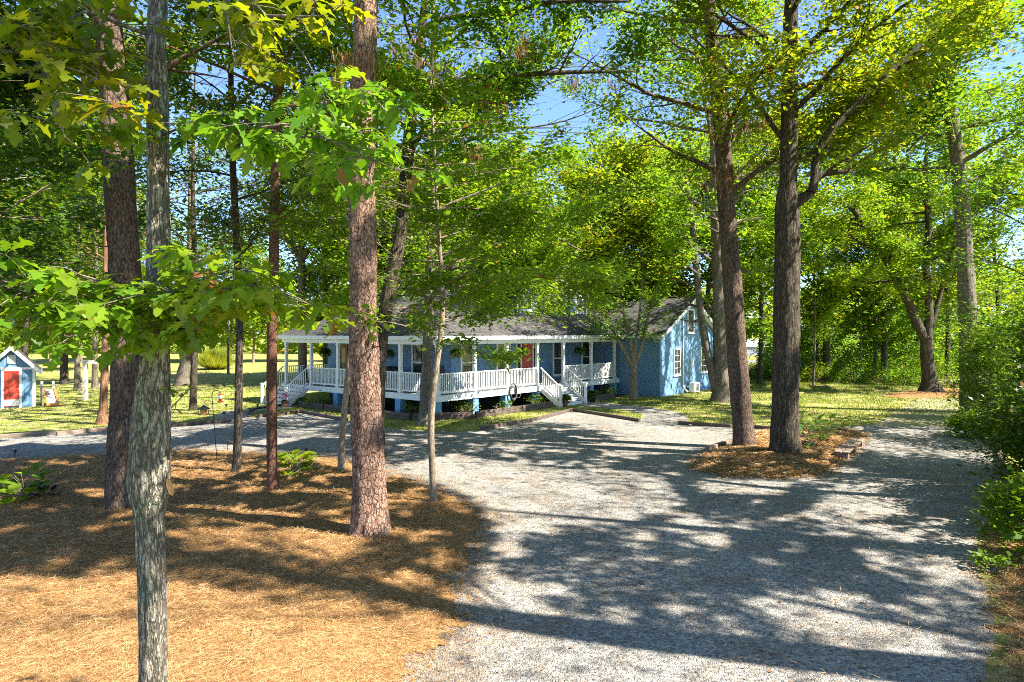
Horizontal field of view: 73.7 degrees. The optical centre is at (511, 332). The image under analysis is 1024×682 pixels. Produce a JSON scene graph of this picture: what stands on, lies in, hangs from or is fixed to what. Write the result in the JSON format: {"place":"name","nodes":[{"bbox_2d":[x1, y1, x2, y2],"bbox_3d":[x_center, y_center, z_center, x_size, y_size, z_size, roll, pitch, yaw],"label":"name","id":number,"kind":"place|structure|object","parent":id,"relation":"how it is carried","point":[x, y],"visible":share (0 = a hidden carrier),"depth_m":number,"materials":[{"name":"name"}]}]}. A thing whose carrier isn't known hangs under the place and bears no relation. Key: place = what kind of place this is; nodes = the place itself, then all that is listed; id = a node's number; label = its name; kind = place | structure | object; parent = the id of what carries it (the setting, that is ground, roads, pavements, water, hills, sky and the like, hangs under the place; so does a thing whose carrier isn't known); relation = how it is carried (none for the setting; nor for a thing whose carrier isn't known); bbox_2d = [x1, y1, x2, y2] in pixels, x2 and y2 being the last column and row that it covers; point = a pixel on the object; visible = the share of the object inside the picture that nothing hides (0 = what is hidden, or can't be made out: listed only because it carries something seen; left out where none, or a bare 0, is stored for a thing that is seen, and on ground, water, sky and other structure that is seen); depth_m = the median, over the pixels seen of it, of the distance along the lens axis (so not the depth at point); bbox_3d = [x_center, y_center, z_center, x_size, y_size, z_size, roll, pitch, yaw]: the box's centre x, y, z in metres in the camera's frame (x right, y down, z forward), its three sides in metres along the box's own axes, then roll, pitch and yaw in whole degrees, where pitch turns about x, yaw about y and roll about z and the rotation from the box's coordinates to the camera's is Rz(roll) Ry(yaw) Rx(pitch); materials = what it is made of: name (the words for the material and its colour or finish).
{"place":"outdoors","nodes":[
{"label":"outdoors","id":0,"kind":"place"},
{"bbox_2d":[198,345,235,369],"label":"ornamental grass","id":1,"kind":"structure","parent":0,"point":[215,359],"depth_m":68.93,"materials":[{"name":"green plant"}]},
{"bbox_2d":[214,405,293,422],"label":"side path","id":2,"kind":"structure","parent":0,"point":[230,414],"depth_m":31.25,"materials":[{"name":"grey gravel"}]},
{"bbox_2d":[0,335,1023,681],"bbox_3d":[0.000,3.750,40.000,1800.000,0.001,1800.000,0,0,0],"label":"ground","id":3,"kind":"structure","parent":0,"point":[254,375],"depth_m":34.69,"materials":[{"name":"green plant"}]},
{"bbox_2d":[40,381,58,406],"bbox_3d":[-23.882,3.200,35.261,0.732,1.300,1.659,0,0,-37],"label":"toy slide","id":4,"kind":"object","parent":3,"relation":"on","point":[51,398],"visible":0.89,"depth_m":35.22,"materials":[{"name":"white plastic"}]},
{"bbox_2d":[0,103,103,355],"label":"leafy tree","id":5,"kind":"object","parent":3,"relation":"on","point":[25,349],"visible":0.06,"depth_m":39.92,"materials":[{"name":"green plant"}]},
{"bbox_2d":[0,188,142,371],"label":"woodland tree","id":6,"kind":"object","parent":3,"relation":"on","point":[7,340],"visible":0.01,"depth_m":65.20,"materials":[{"name":"green plant"}]},
{"bbox_2d":[1,175,145,390],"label":"lawn tree","id":7,"kind":"object","parent":3,"relation":"on","point":[77,379],"visible":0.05,"depth_m":43.86,"materials":[{"name":"green plant"}]},
{"bbox_2d":[0,133,177,383],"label":"woodland tree","id":8,"kind":"object","parent":3,"relation":"on","point":[64,376],"visible":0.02,"depth_m":49.74,"materials":[{"name":"green plant"}]},
{"bbox_2d":[35,170,171,388],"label":"lawn tree","id":9,"kind":"object","parent":3,"relation":"on","point":[94,383],"visible":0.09,"depth_m":45.89,"materials":[{"name":"green plant"}]},
{"bbox_2d":[0,0,211,340],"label":"leafy tree","id":10,"kind":"object","parent":3,"relation":"on","point":[28,147],"visible":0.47,"depth_m":14.15,"materials":[{"name":"leaf"},{"name":"rough bark"}]},
{"bbox_2d":[0,0,270,279],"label":"leafy tree","id":11,"kind":"object","parent":3,"relation":"on","point":[71,191],"visible":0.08,"depth_m":28.50,"materials":[{"name":"green plant"}]},
{"bbox_2d":[9,3,295,410],"bbox_3d":[-15.851,-6.014,33.448,12.172,19.536,13.476,0,0,24],"label":"leafy tree","id":12,"kind":"object","parent":3,"relation":"on","point":[193,406],"visible":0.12,"depth_m":32.92,"materials":[{"name":"green plant"}]},
{"bbox_2d":[137,141,270,386],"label":"lawn oak","id":13,"kind":"object","parent":3,"relation":"on","point":[183,374],"visible":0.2,"depth_m":47.77,"materials":[{"name":"plant"}]},
{"bbox_2d":[171,230,256,350],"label":"woodland tree","id":14,"kind":"object","parent":3,"relation":"on","point":[198,250],"visible":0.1,"depth_m":88.06,"materials":[{"name":"green plant"}]},
{"bbox_2d":[184,195,267,373],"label":"lawn tree","id":15,"kind":"object","parent":3,"relation":"on","point":[228,340],"visible":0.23,"depth_m":61.93,"materials":[{"name":"green plant"}]},
{"bbox_2d":[207,230,295,362],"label":"woodland tree","id":16,"kind":"object","parent":3,"relation":"on","point":[257,324],"visible":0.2,"depth_m":84.84,"materials":[{"name":"green plant"}]},
{"bbox_2d":[171,43,385,343],"bbox_3d":[-12.718,-6.561,38.837,12.180,20.632,13.582,0,0,0],"label":"leafy tree","id":17,"kind":"object","parent":3,"relation":"on","point":[262,173],"visible":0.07,"depth_m":37.74,"materials":[{"name":"green plant"}]},
{"bbox_2d":[225,105,396,379],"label":"woodland tree","id":18,"kind":"object","parent":3,"relation":"on","point":[314,277],"visible":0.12,"depth_m":50.65,"materials":[{"name":"green plant"}]},
{"bbox_2d":[242,106,384,381],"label":"porch end tree","id":19,"kind":"object","parent":3,"relation":"on","point":[302,353],"visible":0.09,"depth_m":49.79,"materials":[{"name":"green plant"}]},
{"bbox_2d":[262,83,465,286],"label":"leafy tree","id":20,"kind":"object","parent":3,"relation":"on","point":[326,254],"visible":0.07,"depth_m":44.59,"materials":[{"name":"green plant"}]},
{"bbox_2d":[262,142,467,330],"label":"woodland tree","id":21,"kind":"object","parent":3,"relation":"on","point":[335,242],"visible":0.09,"depth_m":46.72,"materials":[{"name":"green plant"}]},
{"bbox_2d":[330,402,527,416],"bbox_3d":[-4.293,3.738,34.654,9.850,0.001,8.200,0,0,39],"label":"porch bed","id":22,"kind":"object","parent":3,"relation":"on","point":[392,408],"visible":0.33,"depth_m":33.67,"materials":[{"name":"brown soil"}]},
{"bbox_2d":[412,412,473,420],"bbox_3d":[-2.970,3.608,29.567,2.691,0.283,0.160,0,0,-16],"label":"landscape timber","id":23,"kind":"object","parent":3,"relation":"on","point":[454,415],"visible":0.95,"depth_m":29.61,"materials":[{"name":"brown wood"}]},
{"bbox_2d":[377,150,513,293],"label":"woodland tree","id":24,"kind":"object","parent":3,"relation":"on","point":[396,163],"visible":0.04,"depth_m":47.66,"materials":[{"name":"green plant"}]},
{"bbox_2d":[223,0,706,425],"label":"tree","id":25,"kind":"object","parent":3,"relation":"on","point":[584,287],"visible":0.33,"depth_m":26.43,"materials":[{"name":"green plant"}]},
{"bbox_2d":[260,288,712,413],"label":"blue house","id":26,"kind":"structure","parent":3,"relation":"on","point":[673,363],"depth_m":36.97,"materials":[{"name":"paint"}]},
{"bbox_2d":[411,344,421,382],"bbox_3d":[-4.726,1.525,34.690,1.184,2.070,0.090,0,0,39],"label":"window","id":27,"kind":"structure","parent":26,"relation":"in","point":[416,354],"depth_m":34.86,"materials":[{"name":"grey glass"}]},
{"bbox_2d":[460,344,471,383],"bbox_3d":[-2.231,1.525,34.140,0.090,2.070,1.015,0,0,39],"label":"window","id":28,"kind":"structure","parent":26,"relation":"in","point":[464,367],"depth_m":34.08,"materials":[{"name":"white glass"}]},
{"bbox_2d":[552,343,560,376],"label":"window","id":29,"kind":"structure","parent":26,"relation":"in","point":[556,346],"depth_m":40.11,"materials":[{"name":"glass"}]},
{"bbox_2d":[384,141,606,297],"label":"woodland tree","id":30,"kind":"object","parent":3,"relation":"on","point":[525,189],"visible":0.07,"depth_m":47.20,"materials":[{"name":"green plant"}]},
{"bbox_2d":[474,406,522,417],"bbox_3d":[-0.580,3.608,31.225,0.160,0.283,3.200,0,0,40],"label":"landscape timber","id":31,"kind":"object","parent":3,"relation":"on","point":[494,412],"visible":0.97,"depth_m":31.05,"materials":[{"name":"brown wood"}]},
{"bbox_2d":[0,412,1006,681],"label":"gravel drive","id":32,"kind":"structure","parent":3,"relation":"on","point":[870,562],"depth_m":11.63,"materials":[{"name":"gravel"}]},
{"bbox_2d":[284,0,706,454],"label":"leaning oak","id":33,"kind":"object","parent":32,"relation":"on","point":[501,11],"visible":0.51,"depth_m":20.42,"materials":[{"name":"green plant"}]},
{"bbox_2d":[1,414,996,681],"bbox_3d":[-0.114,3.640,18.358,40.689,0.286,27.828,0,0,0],"label":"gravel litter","id":34,"kind":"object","parent":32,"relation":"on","point":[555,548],"visible":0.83,"depth_m":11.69,"materials":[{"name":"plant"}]},
{"bbox_2d":[412,440,980,681],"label":"fallen leaf litter","id":35,"kind":"object","parent":32,"relation":"on","point":[619,551],"visible":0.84,"depth_m":11.04,"materials":[{"name":"brown plant"}]},
{"bbox_2d":[690,429,861,478],"bbox_3d":[8.998,3.627,22.176,3.950,0.230,11.360,0,0,34],"label":"pine straw bed","id":36,"kind":"object","parent":32,"relation":"on","point":[762,466],"visible":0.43,"depth_m":18.92,"materials":[{"name":"brown plant"}]},
{"bbox_2d":[528,0,938,446],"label":"tree","id":37,"kind":"object","parent":36,"relation":"on","point":[727,188],"visible":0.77,"depth_m":21.89,"materials":[{"name":"green plant"}]},
{"bbox_2d":[799,413,829,447],"bbox_3d":[9.435,3.163,21.585,1.126,1.175,1.212,0,0,14],"label":"leafy shrub","id":38,"kind":"object","parent":36,"relation":"on","point":[810,443],"visible":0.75,"depth_m":21.63,"materials":[{"name":"green plant"}]},
{"bbox_2d":[649,0,1023,453],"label":"bed oak","id":39,"kind":"object","parent":36,"relation":"on","point":[861,85],"visible":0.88,"depth_m":20.22,"materials":[{"name":"green plant"}]},
{"bbox_2d":[834,438,864,459],"bbox_3d":[10.600,3.629,21.405,0.410,0.242,3.116,0,0,35],"label":"timber step","id":40,"kind":"object","parent":36,"relation":"on","point":[850,445],"visible":0.91,"depth_m":21.05,"materials":[{"name":"brown wood"}]},
{"bbox_2d":[0,374,1014,433],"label":"lawn grass","id":41,"kind":"structure","parent":3,"relation":"on","point":[710,404],"depth_m":35.42,"materials":[{"name":"green plant"}]},
{"bbox_2d":[0,345,41,408],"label":"garden shed","id":42,"kind":"structure","parent":41,"relation":"on","point":[19,368],"depth_m":34.09,"materials":[{"name":"blue paint"}]},
{"bbox_2d":[4,371,18,406],"bbox_3d":[-24.896,2.785,33.958,0.616,1.770,0.119,0,0,-34],"label":"door","id":43,"kind":"structure","parent":42,"relation":"in","point":[11,378],"depth_m":33.97,"materials":[{"name":"red paint"}]},
{"bbox_2d":[4,132,211,424],"bbox_3d":[-17.045,-2.450,28.091,8.832,12.405,6.630,0,0,-44],"label":"cedar","id":44,"kind":"object","parent":41,"relation":"on","point":[102,417],"visible":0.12,"depth_m":27.87,"materials":[{"name":"green plant"}]},
{"bbox_2d":[0,387,1023,681],"bbox_3d":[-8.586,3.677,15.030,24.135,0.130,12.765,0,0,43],"label":"pine straw bed","id":45,"kind":"object","parent":3,"relation":"on","point":[269,562],"visible":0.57,"depth_m":10.33,"materials":[{"name":"brown plant"}]},
{"bbox_2d":[0,461,56,504],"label":"hosta","id":46,"kind":"object","parent":45,"relation":"on","point":[15,486],"visible":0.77,"depth_m":14.89,"materials":[{"name":"green plant"}]},
{"bbox_2d":[3,0,308,509],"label":"dark pine","id":47,"kind":"object","parent":45,"relation":"on","point":[122,237],"visible":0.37,"depth_m":14.14,"materials":[{"name":"green plant"}]},
{"bbox_2d":[37,0,391,471],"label":"thin oak","id":48,"kind":"object","parent":45,"relation":"on","point":[235,226],"visible":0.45,"depth_m":17.77,"materials":[{"name":"green plant"}]},
{"bbox_2d":[0,467,430,681],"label":"fallen twig","id":49,"kind":"object","parent":45,"relation":"on","point":[216,578],"visible":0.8,"depth_m":10.61,"materials":[{"name":"brown wood"}]},
{"bbox_2d":[0,0,457,681],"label":"lichen oak","id":50,"kind":"object","parent":45,"relation":"on","point":[144,322],"visible":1,"depth_m":5.26,"materials":[{"name":"green plant"}]},
{"bbox_2d":[17,0,472,487],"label":"slim pine","id":51,"kind":"object","parent":45,"relation":"on","point":[271,412],"visible":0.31,"depth_m":16.09,"materials":[{"name":"green plant"}]},
{"bbox_2d":[277,449,318,477],"bbox_3d":[-5.506,3.314,17.384,1.118,0.838,0.970,0,0,0],"label":"shrub","id":52,"kind":"object","parent":45,"relation":"on","point":[292,456],"visible":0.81,"depth_m":17.36,"materials":[{"name":"green plant"}]},
{"bbox_2d":[176,0,498,537],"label":"pine","id":53,"kind":"object","parent":45,"relation":"on","point":[370,515],"visible":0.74,"depth_m":12.39,"materials":[{"name":"green plant"}]},
{"bbox_2d":[268,82,462,470],"bbox_3d":[-3.926,-1.329,18.582,5.473,10.177,5.708,0,0,0],"label":"leaning sapling","id":54,"kind":"object","parent":45,"relation":"on","point":[342,436],"visible":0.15,"depth_m":18.14,"materials":[{"name":"green plant"}]},
{"bbox_2d":[252,1,644,501],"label":"maple sapling","id":55,"kind":"object","parent":45,"relation":"on","point":[442,220],"visible":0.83,"depth_m":14.18,"materials":[{"name":"green plant"}]},
{"bbox_2d":[0,258,1023,353],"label":"wood","id":56,"kind":"object","parent":3,"relation":"on","point":[261,346],"visible":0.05,"depth_m":124.17,"materials":[{"name":"green plant"}]},
{"bbox_2d":[573,408,640,421],"bbox_3d":[4.163,3.680,30.698,0.140,0.140,4.592,0,0,-32],"label":"landscape timber","id":57,"kind":"object","parent":3,"relation":"on","point":[609,415],"visible":1,"depth_m":30.41,"materials":[{"name":"wood"}]},
{"bbox_2d":[541,125,684,300],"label":"woodland tree","id":58,"kind":"object","parent":3,"relation":"on","point":[585,163],"visible":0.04,"depth_m":57.46,"materials":[{"name":"green plant"}]},
{"bbox_2d":[535,122,703,310],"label":"woodland tree","id":59,"kind":"object","parent":3,"relation":"on","point":[622,161],"visible":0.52,"depth_m":46.93,"materials":[{"name":"green plant"}]},
{"bbox_2d":[578,266,680,398],"bbox_3d":[6.447,0.006,38.419,5.960,7.448,4.097,0,0,-8],"label":"crape myrtle","id":60,"kind":"object","parent":3,"relation":"on","point":[633,360],"visible":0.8,"depth_m":38.41,"materials":[{"name":"green plant"}]},
{"bbox_2d":[575,129,749,320],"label":"woodland tree","id":61,"kind":"object","parent":3,"relation":"on","point":[687,273],"visible":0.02,"depth_m":54.33,"materials":[{"name":"green plant"}]},
{"bbox_2d":[605,111,772,321],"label":"woodland tree","id":62,"kind":"object","parent":3,"relation":"on","point":[698,139],"visible":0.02,"depth_m":59.68,"materials":[{"name":"green plant"}]},
{"bbox_2d":[541,0,842,402],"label":"tree","id":63,"kind":"object","parent":3,"relation":"on","point":[716,366],"visible":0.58,"depth_m":36.63,"materials":[{"name":"green plant"}]},
{"bbox_2d":[605,130,836,358],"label":"woodland tree","id":64,"kind":"object","parent":3,"relation":"on","point":[750,329],"visible":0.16,"depth_m":48.15,"materials":[{"name":"green plant"}]},
{"bbox_2d":[662,103,848,383],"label":"leafy tree","id":65,"kind":"object","parent":3,"relation":"on","point":[760,291],"visible":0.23,"depth_m":47.24,"materials":[{"name":"green plant"}]},
{"bbox_2d":[799,361,850,381],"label":"woodland bush","id":66,"kind":"object","parent":3,"relation":"on","point":[819,372],"visible":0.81,"depth_m":51.84,"materials":[{"name":"green plant"}]},
{"bbox_2d":[761,181,897,376],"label":"leafy tree","id":67,"kind":"object","parent":3,"relation":"on","point":[803,336],"visible":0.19,"depth_m":53.71,"materials":[{"name":"green plant"}]},
{"bbox_2d":[800,280,873,384],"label":"sapling","id":68,"kind":"object","parent":3,"relation":"on","point":[824,317],"visible":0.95,"depth_m":48.95,"materials":[{"name":"green plant"}]},
{"bbox_2d":[735,106,946,380],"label":"woodland tree","id":69,"kind":"object","parent":3,"relation":"on","point":[830,296],"visible":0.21,"depth_m":50.77,"materials":[{"name":"green plant"}]},
{"bbox_2d":[820,358,887,383],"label":"woodland bush","id":70,"kind":"object","parent":3,"relation":"on","point":[852,375],"visible":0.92,"depth_m":50.66,"materials":[{"name":"green plant"}]},
{"bbox_2d":[821,283,899,379],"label":"sapling","id":71,"kind":"object","parent":3,"relation":"on","point":[861,318],"visible":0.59,"depth_m":52.82,"materials":[{"name":"green plant"}]},
{"bbox_2d":[834,280,908,371],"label":"sapling","id":72,"kind":"object","parent":3,"relation":"on","point":[875,356],"visible":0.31,"depth_m":53.96,"materials":[{"name":"green plant"}]},
{"bbox_2d":[800,176,953,370],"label":"woodland tree","id":73,"kind":"object","parent":3,"relation":"on","point":[857,261],"visible":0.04,"depth_m":60.25,"materials":[{"name":"green plant"}]},
{"bbox_2d":[801,201,958,378],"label":"leafy tree","id":74,"kind":"object","parent":3,"relation":"on","point":[916,348],"visible":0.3,"depth_m":52.91,"materials":[{"name":"green plant"}]},
{"bbox_2d":[844,356,918,381],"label":"woodland bush","id":75,"kind":"object","parent":3,"relation":"on","point":[876,379],"visible":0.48,"depth_m":51.72,"materials":[{"name":"green plant"}]},
{"bbox_2d":[754,328,1012,378],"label":"undergrowth","id":76,"kind":"object","parent":3,"relation":"on","point":[767,355],"visible":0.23,"depth_m":58.33,"materials":[{"name":"green plant"}]},
{"bbox_2d":[847,279,922,381],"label":"sapling","id":77,"kind":"object","parent":3,"relation":"on","point":[886,323],"visible":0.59,"depth_m":52.13,"materials":[{"name":"green plant"}]},
{"bbox_2d":[871,364,921,384],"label":"woodland bush","id":78,"kind":"object","parent":3,"relation":"on","point":[898,377],"visible":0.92,"depth_m":48.68,"materials":[{"name":"green plant"}]},
{"bbox_2d":[810,142,1021,366],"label":"woodland tree","id":79,"kind":"object","parent":3,"relation":"on","point":[943,322],"visible":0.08,"depth_m":58.55,"materials":[{"name":"green plant"}]},
{"bbox_2d":[887,388,958,398],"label":"pine straw bed","id":80,"kind":"object","parent":3,"relation":"on","point":[925,393],"visible":0.44,"depth_m":40.95,"materials":[{"name":"brown plant"}]},
{"bbox_2d":[797,101,1023,392],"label":"forked tree","id":81,"kind":"object","parent":80,"relation":"on","point":[892,270],"visible":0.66,"depth_m":41.76,"materials":[{"name":"green plant"}]},
{"bbox_2d":[829,0,1023,412],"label":"tall grey tree","id":82,"kind":"object","parent":3,"relation":"on","point":[966,288],"visible":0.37,"depth_m":31.69,"materials":[{"name":"green plant"}]},
{"bbox_2d":[873,39,1023,349],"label":"leafy tree","id":83,"kind":"object","parent":3,"relation":"on","point":[982,108],"visible":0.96,"depth_m":25.65,"materials":[{"name":"green plant"}]},
{"bbox_2d":[874,133,1023,383],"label":"leafy tree","id":84,"kind":"object","parent":3,"relation":"on","point":[947,290],"visible":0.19,"depth_m":49.96,"materials":[{"name":"green plant"}]},
{"bbox_2d":[892,0,1023,185],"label":"shade tree","id":85,"kind":"object","parent":3,"relation":"on","point":[988,41],"visible":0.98,"depth_m":18.01,"materials":[{"name":"green plant"}]},
{"bbox_2d":[910,128,1023,385],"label":"leafy tree","id":86,"kind":"object","parent":3,"relation":"on","point":[995,258],"visible":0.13,"depth_m":44.46,"materials":[{"name":"green plant"}]},
{"bbox_2d":[934,398,1001,439],"bbox_3d":[16.723,3.197,24.519,2.600,1.694,2.545,0,0,-37],"label":"edge shrub","id":87,"kind":"object","parent":3,"relation":"on","point":[958,420],"visible":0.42,"depth_m":24.36,"materials":[{"name":"green plant"}]},
{"bbox_2d":[936,311,1017,412],"bbox_3d":[20.610,1.416,29.464,3.829,4.765,3.433,0,0,0],"label":"edge shrub","id":88,"kind":"object","parent":3,"relation":"on","point":[970,367],"visible":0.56,"depth_m":29.49,"materials":[{"name":"green plant"}]},
{"bbox_2d":[935,294,1023,413],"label":"edge shrub","id":89,"kind":"object","parent":3,"relation":"on","point":[977,345],"visible":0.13,"depth_m":31.54,"materials":[{"name":"green plant"}]},
{"bbox_2d":[948,336,1023,489],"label":"edge shrub","id":90,"kind":"object","parent":3,"relation":"on","point":[1007,421],"visible":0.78,"depth_m":15.35,"materials":[{"name":"green plant"}]},
{"bbox_2d":[949,279,1023,430],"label":"edge shrub","id":91,"kind":"object","parent":3,"relation":"on","point":[1020,314],"visible":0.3,"depth_m":22.81,"materials":[{"name":"green plant"}]},
{"bbox_2d":[953,260,1023,403],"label":"edge shrub","id":92,"kind":"object","parent":3,"relation":"on","point":[992,359],"visible":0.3,"depth_m":27.78,"materials":[{"name":"green plant"}]},
{"bbox_2d":[960,283,1023,453],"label":"edge shrub","id":93,"kind":"object","parent":3,"relation":"on","point":[1005,335],"visible":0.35,"depth_m":18.81,"materials":[{"name":"green plant"}]},
{"bbox_2d":[971,308,1023,464],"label":"edge shrub","id":94,"kind":"object","parent":3,"relation":"on","point":[1021,339],"visible":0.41,"depth_m":17.79,"materials":[{"name":"green plant"}]},
{"bbox_2d":[978,527,1023,680],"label":"pine straw bed","id":95,"kind":"object","parent":3,"relation":"on","point":[1002,595],"visible":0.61,"depth_m":9.61,"materials":[{"name":"brown plant"}]},
{"bbox_2d":[947,464,1023,564],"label":"edge shrub","id":96,"kind":"object","parent":95,"relation":"on","point":[1008,517],"visible":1,"depth_m":11.42,"materials":[{"name":"green plant"}]},
{"bbox_2d":[965,548,1018,573],"bbox_3d":[7.524,3.595,10.688,0.641,0.335,0.519,0,0,0],"label":"ground sprig","id":97,"kind":"object","parent":95,"relation":"on","point":[1004,561],"visible":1,"depth_m":10.65,"materials":[{"name":"green plant"}]},
{"bbox_2d":[976,470,1023,531],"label":"edge shrub","id":98,"kind":"object","parent":95,"relation":"on","point":[1021,476],"visible":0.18,"depth_m":12.76,"materials":[{"name":"green plant"}]},
{"bbox_2d":[984,381,1023,480],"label":"edge shrub","id":99,"kind":"object","parent":95,"relation":"on","point":[1020,435],"visible":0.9,"depth_m":14.14,"materials":[{"name":"green plant"}]},
{"bbox_2d":[1,0,1023,334],"label":"sky","id":100,"kind":"structure","parent":0,"point":[557,111],"materials":[{"name":"blue"}]},
{"bbox_2d":[579,401,687,424],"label":"front path","id":101,"kind":"structure","parent":0,"point":[657,416],"depth_m":31.64,"materials":[{"name":"stone"}]},
{"bbox_2d":[876,397,977,426],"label":"dirt track","id":102,"kind":"structure","parent":0,"point":[921,420],"depth_m":30.51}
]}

